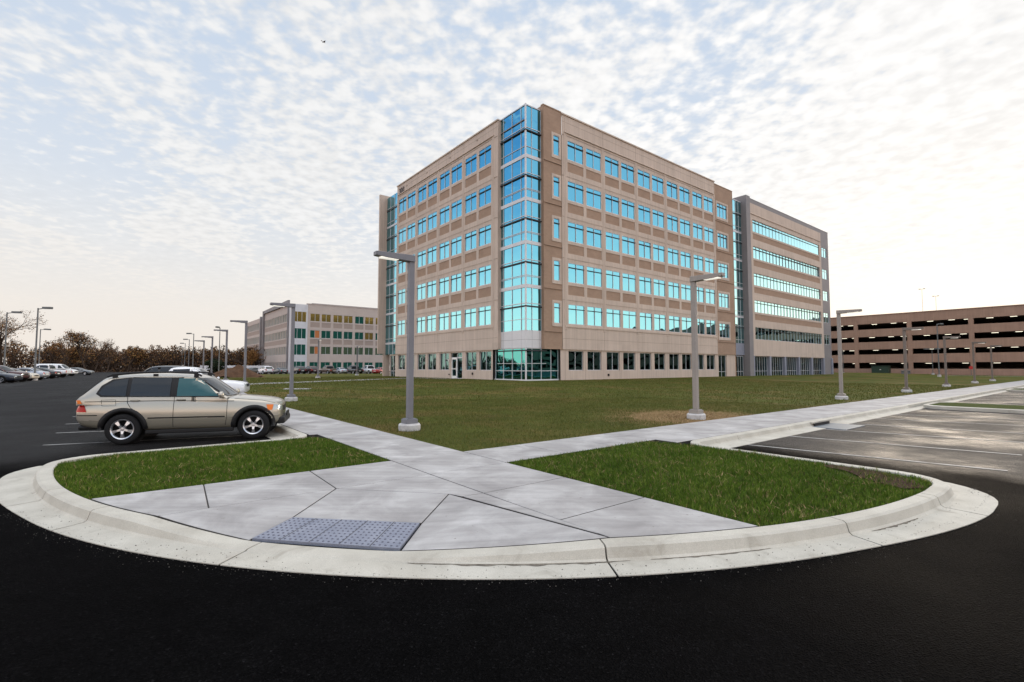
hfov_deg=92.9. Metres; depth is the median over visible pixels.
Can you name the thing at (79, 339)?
autumn tree
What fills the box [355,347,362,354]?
window
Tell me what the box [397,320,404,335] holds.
window
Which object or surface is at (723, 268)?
window
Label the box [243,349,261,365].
autumn tree
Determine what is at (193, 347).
tall light pole
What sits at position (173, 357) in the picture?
woodland
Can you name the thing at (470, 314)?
window
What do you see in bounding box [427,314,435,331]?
window
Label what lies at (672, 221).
window
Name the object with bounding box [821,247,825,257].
end window
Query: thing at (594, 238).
window
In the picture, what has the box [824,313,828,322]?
end window
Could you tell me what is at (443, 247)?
window
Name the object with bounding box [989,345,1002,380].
lamp post
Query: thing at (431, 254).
window
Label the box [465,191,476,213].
window
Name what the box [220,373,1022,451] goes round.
lawn
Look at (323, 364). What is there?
ground window
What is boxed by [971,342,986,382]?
lamp post
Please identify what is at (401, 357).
ground window
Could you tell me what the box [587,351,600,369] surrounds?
ground window
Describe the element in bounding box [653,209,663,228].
window
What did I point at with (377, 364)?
ground window
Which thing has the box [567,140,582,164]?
window
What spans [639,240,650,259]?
window
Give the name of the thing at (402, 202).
window
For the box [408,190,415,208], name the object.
window
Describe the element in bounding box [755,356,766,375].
wing window
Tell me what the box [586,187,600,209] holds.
window
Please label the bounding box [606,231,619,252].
window
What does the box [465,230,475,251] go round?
window
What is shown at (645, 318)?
window
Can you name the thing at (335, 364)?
ground window
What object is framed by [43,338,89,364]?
autumn tree
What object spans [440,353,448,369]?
ground window
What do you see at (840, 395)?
lamp post
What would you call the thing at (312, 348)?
window
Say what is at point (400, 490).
sidewalk
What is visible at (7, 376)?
navy sedan
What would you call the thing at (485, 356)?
ground window
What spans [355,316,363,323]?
window
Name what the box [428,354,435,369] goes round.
ground window
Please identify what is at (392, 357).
ground window
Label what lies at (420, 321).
window
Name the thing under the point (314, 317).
window
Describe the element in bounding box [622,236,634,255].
window
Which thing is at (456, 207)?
window
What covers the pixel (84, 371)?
grey sedan
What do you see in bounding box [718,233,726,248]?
window
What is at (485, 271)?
window
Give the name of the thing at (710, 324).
window
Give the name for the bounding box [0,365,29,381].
maroon suv
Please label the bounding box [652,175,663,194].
window
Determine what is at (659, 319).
window
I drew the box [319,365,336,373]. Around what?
bronze pickup
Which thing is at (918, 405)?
kerb
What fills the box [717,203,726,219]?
window
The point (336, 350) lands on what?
window
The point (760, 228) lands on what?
ribbon window
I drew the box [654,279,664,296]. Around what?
window
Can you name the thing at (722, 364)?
ground window
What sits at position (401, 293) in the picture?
window
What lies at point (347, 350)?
window
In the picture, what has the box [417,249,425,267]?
window
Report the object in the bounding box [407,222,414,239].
window
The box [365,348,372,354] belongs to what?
window
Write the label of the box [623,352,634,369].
ground window
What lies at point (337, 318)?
window
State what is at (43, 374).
silver sedan
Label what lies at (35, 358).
tall light pole
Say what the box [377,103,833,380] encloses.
office building
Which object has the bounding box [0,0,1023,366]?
sky
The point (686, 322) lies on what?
window
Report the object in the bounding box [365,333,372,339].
window
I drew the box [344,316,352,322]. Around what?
window
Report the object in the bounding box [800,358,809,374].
wing window
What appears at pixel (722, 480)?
fallen straw
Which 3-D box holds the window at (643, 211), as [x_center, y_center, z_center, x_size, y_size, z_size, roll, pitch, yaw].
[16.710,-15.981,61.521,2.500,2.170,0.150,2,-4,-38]
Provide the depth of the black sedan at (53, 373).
62.91 m
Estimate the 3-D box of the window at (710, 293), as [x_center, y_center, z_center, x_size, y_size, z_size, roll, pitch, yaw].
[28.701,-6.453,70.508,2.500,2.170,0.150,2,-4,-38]
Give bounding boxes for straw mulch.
[606,407,755,425]
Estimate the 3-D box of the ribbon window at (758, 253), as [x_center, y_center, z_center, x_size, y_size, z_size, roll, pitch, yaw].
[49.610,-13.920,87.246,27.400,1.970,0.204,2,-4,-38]
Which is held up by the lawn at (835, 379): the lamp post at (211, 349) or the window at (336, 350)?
the lamp post at (211, 349)
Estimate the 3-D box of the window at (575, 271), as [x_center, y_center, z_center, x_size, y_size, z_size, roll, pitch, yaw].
[7.032,-7.370,53.390,2.500,2.170,0.150,2,-4,-38]
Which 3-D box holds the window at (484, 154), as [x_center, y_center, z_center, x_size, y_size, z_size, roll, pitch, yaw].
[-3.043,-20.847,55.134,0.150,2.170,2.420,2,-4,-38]
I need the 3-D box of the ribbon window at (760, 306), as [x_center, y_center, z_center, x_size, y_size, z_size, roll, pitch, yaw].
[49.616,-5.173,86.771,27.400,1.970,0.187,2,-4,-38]
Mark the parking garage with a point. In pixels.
(868, 341)
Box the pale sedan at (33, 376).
[11,368,39,380]
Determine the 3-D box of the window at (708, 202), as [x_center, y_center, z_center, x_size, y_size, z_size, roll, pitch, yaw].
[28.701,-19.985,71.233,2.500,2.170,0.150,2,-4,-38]
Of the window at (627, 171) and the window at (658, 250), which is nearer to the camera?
the window at (627, 171)
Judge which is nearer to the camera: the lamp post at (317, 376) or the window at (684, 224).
the lamp post at (317, 376)
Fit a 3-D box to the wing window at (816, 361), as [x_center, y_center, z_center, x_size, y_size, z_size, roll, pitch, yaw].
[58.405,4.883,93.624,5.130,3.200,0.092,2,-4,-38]
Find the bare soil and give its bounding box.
[825,464,923,487]
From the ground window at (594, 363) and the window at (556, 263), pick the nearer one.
the window at (556, 263)
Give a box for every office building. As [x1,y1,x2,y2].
[247,300,389,372]
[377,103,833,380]
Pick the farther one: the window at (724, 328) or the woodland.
the woodland
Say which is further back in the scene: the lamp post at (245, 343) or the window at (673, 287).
the window at (673, 287)
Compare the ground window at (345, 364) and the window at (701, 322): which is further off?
the ground window at (345, 364)
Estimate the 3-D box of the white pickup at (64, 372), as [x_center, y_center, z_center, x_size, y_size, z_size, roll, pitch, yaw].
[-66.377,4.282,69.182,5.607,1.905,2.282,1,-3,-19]
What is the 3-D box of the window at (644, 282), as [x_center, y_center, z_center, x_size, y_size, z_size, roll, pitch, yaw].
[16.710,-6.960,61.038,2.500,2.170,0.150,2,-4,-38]
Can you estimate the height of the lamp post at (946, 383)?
4.950 m
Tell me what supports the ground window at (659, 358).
in the office building at (536, 243)
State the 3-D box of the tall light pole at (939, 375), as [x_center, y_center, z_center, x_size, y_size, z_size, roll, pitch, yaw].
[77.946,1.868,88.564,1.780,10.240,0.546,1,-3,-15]
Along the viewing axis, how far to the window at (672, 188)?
65.68 m
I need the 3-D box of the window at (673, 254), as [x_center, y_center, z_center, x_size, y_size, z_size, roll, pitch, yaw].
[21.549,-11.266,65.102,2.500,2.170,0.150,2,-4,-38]
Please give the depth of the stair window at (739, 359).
75.87 m
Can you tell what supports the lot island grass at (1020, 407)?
on the lot island kerb at (928, 405)
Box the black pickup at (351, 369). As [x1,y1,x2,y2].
[344,365,363,373]
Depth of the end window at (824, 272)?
97.72 m
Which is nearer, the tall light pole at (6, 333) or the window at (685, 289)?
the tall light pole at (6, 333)
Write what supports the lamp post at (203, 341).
on the lawn at (835, 379)
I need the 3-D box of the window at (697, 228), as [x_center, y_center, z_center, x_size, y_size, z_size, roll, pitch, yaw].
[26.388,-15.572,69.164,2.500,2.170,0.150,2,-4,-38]
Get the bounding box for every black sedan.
[36,368,60,378]
[248,367,261,373]
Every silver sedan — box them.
[17,368,49,379]
[331,367,347,373]
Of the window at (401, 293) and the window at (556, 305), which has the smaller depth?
the window at (556, 305)
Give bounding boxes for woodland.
[1,339,265,371]
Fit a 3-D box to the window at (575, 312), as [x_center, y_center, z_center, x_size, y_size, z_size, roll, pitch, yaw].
[7.032,-2.859,53.149,2.500,2.170,0.150,2,-4,-38]
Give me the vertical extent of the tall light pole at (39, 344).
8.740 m
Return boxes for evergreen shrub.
[204,359,227,372]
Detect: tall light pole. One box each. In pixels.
[3,311,21,365]
[32,307,52,380]
[38,329,50,363]
[186,333,193,366]
[215,326,219,370]
[923,348,940,374]
[936,323,942,376]
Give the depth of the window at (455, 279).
59.17 m
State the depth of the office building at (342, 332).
143.96 m
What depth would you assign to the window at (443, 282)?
61.41 m
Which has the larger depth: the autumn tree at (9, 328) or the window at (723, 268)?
the autumn tree at (9, 328)
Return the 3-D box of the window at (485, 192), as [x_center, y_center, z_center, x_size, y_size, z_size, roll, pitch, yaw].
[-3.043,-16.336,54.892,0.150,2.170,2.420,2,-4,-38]
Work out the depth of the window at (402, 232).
71.26 m
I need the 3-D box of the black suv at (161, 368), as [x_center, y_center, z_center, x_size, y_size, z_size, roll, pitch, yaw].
[-22.334,2.374,30.831,4.166,1.624,2.041,1,-3,-19]
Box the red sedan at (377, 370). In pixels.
[372,367,389,373]
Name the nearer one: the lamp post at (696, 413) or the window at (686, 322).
the lamp post at (696, 413)
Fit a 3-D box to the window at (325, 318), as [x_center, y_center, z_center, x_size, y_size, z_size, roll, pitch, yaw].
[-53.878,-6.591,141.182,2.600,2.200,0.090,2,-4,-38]
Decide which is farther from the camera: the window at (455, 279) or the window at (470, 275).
the window at (455, 279)
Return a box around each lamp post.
[194,340,204,368]
[201,336,212,372]
[214,329,227,379]
[230,320,247,381]
[270,302,297,400]
[315,339,321,377]
[355,346,359,374]
[374,251,420,430]
[687,272,724,419]
[835,309,861,399]
[901,327,923,391]
[942,336,960,386]
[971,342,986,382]
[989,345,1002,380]
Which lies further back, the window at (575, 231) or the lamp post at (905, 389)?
the window at (575, 231)
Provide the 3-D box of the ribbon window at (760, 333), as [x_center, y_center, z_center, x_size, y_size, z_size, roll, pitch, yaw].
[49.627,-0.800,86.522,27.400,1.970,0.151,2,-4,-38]
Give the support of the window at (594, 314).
in the office building at (536, 243)
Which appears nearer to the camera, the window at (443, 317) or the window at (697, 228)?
the window at (443, 317)
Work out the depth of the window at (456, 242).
59.37 m
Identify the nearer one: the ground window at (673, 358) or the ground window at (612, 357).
the ground window at (612, 357)
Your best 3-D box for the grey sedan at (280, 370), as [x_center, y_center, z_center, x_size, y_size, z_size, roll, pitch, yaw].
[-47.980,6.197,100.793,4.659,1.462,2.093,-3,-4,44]
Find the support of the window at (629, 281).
in the office building at (536, 243)
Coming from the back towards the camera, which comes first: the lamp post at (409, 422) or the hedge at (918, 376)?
the hedge at (918, 376)
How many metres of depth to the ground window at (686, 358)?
66.50 m
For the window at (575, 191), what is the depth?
53.89 m
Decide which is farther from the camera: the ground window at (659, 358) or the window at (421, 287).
the window at (421, 287)
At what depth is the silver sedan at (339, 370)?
101.51 m
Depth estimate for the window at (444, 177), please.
62.10 m
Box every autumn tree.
[0,310,50,364]
[0,318,21,361]
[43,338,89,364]
[55,329,98,368]
[94,339,121,371]
[125,347,149,371]
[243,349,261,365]
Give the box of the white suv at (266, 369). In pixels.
[257,366,273,373]
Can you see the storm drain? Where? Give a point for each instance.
(827, 424)
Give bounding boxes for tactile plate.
[252,517,419,550]
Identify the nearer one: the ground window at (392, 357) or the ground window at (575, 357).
the ground window at (575, 357)
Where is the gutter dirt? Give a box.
[411,518,917,565]
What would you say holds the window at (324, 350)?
in the office building at (342, 332)
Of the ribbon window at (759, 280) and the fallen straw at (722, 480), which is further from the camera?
the ribbon window at (759, 280)
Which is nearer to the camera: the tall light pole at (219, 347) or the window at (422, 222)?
the window at (422, 222)
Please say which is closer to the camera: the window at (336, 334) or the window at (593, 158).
the window at (593, 158)
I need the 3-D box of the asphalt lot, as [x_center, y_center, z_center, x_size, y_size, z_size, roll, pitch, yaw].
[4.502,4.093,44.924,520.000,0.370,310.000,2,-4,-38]
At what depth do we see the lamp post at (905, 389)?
33.61 m
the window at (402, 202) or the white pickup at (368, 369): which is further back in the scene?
the white pickup at (368, 369)
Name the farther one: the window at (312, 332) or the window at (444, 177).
the window at (312, 332)
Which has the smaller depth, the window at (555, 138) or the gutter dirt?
the gutter dirt
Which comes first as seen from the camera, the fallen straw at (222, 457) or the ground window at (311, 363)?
the fallen straw at (222, 457)
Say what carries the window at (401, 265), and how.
in the office building at (536, 243)
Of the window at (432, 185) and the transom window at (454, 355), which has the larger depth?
the window at (432, 185)
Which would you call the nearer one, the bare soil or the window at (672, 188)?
the bare soil
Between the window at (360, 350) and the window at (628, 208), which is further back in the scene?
the window at (360, 350)
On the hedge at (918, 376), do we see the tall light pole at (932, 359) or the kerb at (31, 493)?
the tall light pole at (932, 359)
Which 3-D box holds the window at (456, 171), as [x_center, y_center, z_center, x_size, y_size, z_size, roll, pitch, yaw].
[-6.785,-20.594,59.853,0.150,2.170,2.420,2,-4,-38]
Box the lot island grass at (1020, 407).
[930,388,1023,409]
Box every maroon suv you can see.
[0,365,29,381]
[302,366,316,373]
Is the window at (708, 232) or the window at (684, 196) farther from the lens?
the window at (708, 232)
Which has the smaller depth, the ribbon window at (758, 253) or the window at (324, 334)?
the ribbon window at (758, 253)
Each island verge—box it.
[54,439,383,499]
[514,443,931,526]
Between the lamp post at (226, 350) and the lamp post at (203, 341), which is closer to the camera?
the lamp post at (226, 350)
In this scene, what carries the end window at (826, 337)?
in the office building at (536, 243)
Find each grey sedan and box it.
[71,367,94,374]
[273,367,287,373]
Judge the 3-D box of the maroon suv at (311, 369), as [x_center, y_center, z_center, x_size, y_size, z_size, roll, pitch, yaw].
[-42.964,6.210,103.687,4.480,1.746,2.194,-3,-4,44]
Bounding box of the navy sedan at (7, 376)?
[0,371,22,382]
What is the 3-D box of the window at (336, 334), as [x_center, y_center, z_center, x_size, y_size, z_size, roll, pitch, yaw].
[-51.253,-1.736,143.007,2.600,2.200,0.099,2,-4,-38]
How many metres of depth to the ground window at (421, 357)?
65.99 m
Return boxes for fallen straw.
[85,437,374,482]
[546,441,895,516]
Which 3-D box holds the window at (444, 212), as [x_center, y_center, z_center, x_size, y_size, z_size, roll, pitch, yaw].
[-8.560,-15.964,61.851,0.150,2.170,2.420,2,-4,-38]
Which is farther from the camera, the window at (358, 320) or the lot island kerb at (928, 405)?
the window at (358, 320)
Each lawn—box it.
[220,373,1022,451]
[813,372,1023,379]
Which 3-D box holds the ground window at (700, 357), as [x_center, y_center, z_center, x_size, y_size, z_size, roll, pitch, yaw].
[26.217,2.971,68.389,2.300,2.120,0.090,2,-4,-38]
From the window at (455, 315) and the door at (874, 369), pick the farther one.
the door at (874, 369)
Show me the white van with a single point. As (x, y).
(63, 366)
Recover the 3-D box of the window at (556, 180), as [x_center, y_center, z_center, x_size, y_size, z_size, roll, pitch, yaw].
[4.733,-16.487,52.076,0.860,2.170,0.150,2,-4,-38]
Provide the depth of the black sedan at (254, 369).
102.88 m
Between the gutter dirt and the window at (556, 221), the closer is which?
the gutter dirt
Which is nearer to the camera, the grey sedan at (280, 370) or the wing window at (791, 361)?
the wing window at (791, 361)
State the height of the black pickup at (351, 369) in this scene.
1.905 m
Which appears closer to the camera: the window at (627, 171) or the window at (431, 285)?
the window at (627, 171)
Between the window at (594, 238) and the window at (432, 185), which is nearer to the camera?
the window at (594, 238)
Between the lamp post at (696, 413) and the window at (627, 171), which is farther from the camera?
the window at (627, 171)
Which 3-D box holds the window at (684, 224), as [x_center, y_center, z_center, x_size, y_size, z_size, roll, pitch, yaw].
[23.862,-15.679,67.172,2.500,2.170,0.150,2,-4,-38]
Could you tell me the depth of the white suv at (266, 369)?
98.42 m
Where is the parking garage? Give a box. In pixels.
[830,304,1023,375]
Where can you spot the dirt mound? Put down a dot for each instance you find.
(236, 371)
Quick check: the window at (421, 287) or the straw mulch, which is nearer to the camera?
the straw mulch
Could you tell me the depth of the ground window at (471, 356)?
56.48 m
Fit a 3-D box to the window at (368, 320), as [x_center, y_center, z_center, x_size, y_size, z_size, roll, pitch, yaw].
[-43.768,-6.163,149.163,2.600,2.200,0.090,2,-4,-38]
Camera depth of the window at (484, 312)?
54.17 m
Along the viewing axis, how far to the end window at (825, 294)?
97.66 m
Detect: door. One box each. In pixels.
[451,358,456,377]
[872,367,887,372]
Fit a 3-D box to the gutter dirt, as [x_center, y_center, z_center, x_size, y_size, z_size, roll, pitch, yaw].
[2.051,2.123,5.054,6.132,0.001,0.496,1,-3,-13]
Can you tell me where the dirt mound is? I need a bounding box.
[213,365,264,377]
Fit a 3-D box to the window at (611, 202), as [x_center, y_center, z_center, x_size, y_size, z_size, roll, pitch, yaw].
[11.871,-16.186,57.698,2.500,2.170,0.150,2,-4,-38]
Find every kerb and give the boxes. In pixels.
[0,405,997,579]
[905,385,1023,408]
[923,388,1023,413]
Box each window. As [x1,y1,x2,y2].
[309,362,316,366]
[310,314,319,321]
[310,330,319,337]
[310,346,317,353]
[321,331,329,338]
[321,347,329,353]
[321,362,329,367]
[322,314,330,321]
[333,315,341,322]
[333,331,341,338]
[333,347,341,354]
[333,362,340,368]
[343,347,351,354]
[343,362,351,367]
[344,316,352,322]
[344,332,351,338]
[354,362,362,368]
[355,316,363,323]
[355,332,362,339]
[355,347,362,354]
[365,317,372,324]
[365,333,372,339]
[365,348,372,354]
[375,362,382,367]
[391,355,394,375]
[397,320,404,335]
[398,227,405,243]
[398,261,405,273]
[398,289,404,304]
[399,196,405,213]
[399,355,404,369]
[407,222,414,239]
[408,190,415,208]
[416,316,424,332]
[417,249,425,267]
[417,283,425,299]
[418,184,425,202]
[418,216,425,234]
[418,354,424,369]
[427,245,435,264]
[427,280,435,297]
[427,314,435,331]
[428,177,436,197]
[428,211,436,230]
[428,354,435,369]
[439,240,448,259]
[439,276,448,294]
[439,312,448,330]
[440,169,449,190]
[440,205,448,224]
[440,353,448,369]
[450,273,460,292]
[451,162,461,184]
[451,198,461,219]
[451,235,461,255]
[451,310,460,328]
[452,352,461,357]
[465,153,476,176]
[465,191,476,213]
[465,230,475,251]
[465,268,475,288]
[465,308,475,327]
[466,352,475,369]
[478,264,490,286]
[478,305,490,325]
[479,144,490,168]
[479,184,490,207]
[479,224,490,246]
[480,351,490,369]
[553,135,558,155]
[554,176,559,196]
[554,218,559,238]
[554,260,559,280]
[554,302,559,322]
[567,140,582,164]
[568,181,583,204]
[568,221,583,243]
[568,263,583,284]
[568,304,584,324]
[569,351,582,370]
[586,148,600,171]
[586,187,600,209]
[587,226,601,248]
[587,266,601,286]
[587,306,602,326]
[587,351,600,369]
[605,156,618,177]
[605,193,618,214]
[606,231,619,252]
[606,270,619,289]
[606,308,620,327]
[607,352,618,369]
[621,162,633,183]
[622,199,634,219]
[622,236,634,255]
[622,273,635,292]
[623,310,635,328]
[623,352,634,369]
[638,169,649,189]
[638,204,650,224]
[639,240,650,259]
[639,276,651,294]
[640,312,651,329]
[640,353,650,369]
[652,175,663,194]
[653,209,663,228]
[653,244,664,262]
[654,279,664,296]
[654,314,665,331]
[654,353,663,369]
[667,181,677,199]
[667,214,677,232]
[668,247,678,265]
[668,281,678,298]
[669,315,679,332]
[669,354,678,369]
[679,185,689,204]
[680,218,689,235]
[681,251,690,268]
[681,284,690,300]
[682,317,690,332]
[682,354,690,369]
[692,191,701,208]
[693,222,702,239]
[694,254,702,270]
[697,287,703,302]
[697,319,704,334]
[698,355,703,369]
[704,196,712,212]
[704,226,713,242]
[705,257,713,272]
[706,288,714,303]
[706,320,715,334]
[707,355,714,369]
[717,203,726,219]
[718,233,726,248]
[718,263,727,277]
[718,355,725,375]
[719,293,728,307]
[720,323,729,337]
[736,356,743,375]
[752,220,818,254]
[753,246,818,276]
[754,273,819,298]
[755,300,820,321]
[755,327,821,343]
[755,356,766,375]
[771,357,782,374]
[786,357,796,374]
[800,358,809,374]
[813,358,820,374]
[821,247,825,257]
[822,269,826,279]
[823,291,827,300]
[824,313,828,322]
[824,335,828,344]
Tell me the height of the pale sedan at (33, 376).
1.462 m
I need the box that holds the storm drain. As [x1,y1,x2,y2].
[803,418,864,429]
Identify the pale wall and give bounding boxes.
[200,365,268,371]
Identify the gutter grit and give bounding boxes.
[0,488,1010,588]
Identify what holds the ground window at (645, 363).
in the office building at (536, 243)
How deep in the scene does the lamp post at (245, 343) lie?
36.54 m
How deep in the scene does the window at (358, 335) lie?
147.04 m
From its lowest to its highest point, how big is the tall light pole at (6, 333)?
8.940 m
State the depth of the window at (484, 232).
54.70 m
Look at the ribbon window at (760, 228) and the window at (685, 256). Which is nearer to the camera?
the window at (685, 256)
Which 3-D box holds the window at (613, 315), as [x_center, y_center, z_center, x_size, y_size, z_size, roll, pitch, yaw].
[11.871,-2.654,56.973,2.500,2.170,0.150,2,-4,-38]
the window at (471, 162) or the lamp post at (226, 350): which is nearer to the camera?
the lamp post at (226, 350)
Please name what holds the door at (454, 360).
in the office building at (536, 243)
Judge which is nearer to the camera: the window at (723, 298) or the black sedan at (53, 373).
the black sedan at (53, 373)
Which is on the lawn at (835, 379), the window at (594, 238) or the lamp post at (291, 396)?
the lamp post at (291, 396)
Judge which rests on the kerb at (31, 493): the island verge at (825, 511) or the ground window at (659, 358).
the island verge at (825, 511)
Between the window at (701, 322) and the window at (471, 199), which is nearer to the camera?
the window at (471, 199)
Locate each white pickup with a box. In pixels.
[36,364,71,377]
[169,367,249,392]
[361,365,377,373]
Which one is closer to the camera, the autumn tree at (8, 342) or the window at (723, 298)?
the window at (723, 298)
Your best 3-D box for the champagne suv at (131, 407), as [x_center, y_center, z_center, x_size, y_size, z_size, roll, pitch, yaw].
[-8.483,1.713,13.023,4.578,1.822,2.194,1,-3,-19]
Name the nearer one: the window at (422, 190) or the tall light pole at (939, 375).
the window at (422, 190)
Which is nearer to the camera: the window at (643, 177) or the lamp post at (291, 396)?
the lamp post at (291, 396)
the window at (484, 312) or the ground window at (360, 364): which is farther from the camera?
the ground window at (360, 364)
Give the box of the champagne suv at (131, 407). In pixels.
[76,371,289,444]
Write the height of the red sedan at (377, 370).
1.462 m
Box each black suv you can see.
[143,366,186,371]
[294,366,306,373]
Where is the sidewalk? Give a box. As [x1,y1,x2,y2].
[92,378,1023,550]
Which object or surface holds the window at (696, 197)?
in the office building at (536, 243)
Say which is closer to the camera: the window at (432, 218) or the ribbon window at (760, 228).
the window at (432, 218)
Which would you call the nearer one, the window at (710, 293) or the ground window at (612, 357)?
the ground window at (612, 357)
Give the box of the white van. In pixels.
[36,364,77,375]
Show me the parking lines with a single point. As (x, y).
(779, 447)
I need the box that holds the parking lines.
[7,379,1023,470]
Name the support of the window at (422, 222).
in the office building at (536, 243)
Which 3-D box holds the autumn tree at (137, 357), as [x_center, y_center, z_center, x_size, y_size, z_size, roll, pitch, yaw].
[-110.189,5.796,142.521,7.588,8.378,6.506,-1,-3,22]
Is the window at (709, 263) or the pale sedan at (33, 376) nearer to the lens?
the pale sedan at (33, 376)
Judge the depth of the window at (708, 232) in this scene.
71.03 m
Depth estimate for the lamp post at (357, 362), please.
80.42 m
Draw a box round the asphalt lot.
[0,372,1023,681]
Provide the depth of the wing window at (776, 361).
83.33 m
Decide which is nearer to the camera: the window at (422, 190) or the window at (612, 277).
the window at (612, 277)
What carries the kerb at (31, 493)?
on the asphalt lot
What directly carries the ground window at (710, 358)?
in the office building at (536, 243)
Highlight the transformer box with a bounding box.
[871,366,890,372]
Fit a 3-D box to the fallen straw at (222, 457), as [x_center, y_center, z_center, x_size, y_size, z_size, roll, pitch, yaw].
[-5.238,2.174,9.181,4.452,0.050,4.003,2,-4,-38]
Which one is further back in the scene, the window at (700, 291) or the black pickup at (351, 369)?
the black pickup at (351, 369)
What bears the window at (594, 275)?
in the office building at (536, 243)
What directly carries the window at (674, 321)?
in the office building at (536, 243)
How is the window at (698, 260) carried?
in the office building at (536, 243)
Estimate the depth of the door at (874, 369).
117.89 m
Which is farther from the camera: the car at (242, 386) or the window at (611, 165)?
the window at (611, 165)
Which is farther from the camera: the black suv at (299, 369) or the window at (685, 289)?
the black suv at (299, 369)
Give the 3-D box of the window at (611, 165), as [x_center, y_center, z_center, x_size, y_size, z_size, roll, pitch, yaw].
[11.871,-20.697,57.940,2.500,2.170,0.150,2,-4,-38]
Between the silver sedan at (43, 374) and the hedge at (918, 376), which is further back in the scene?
the hedge at (918, 376)

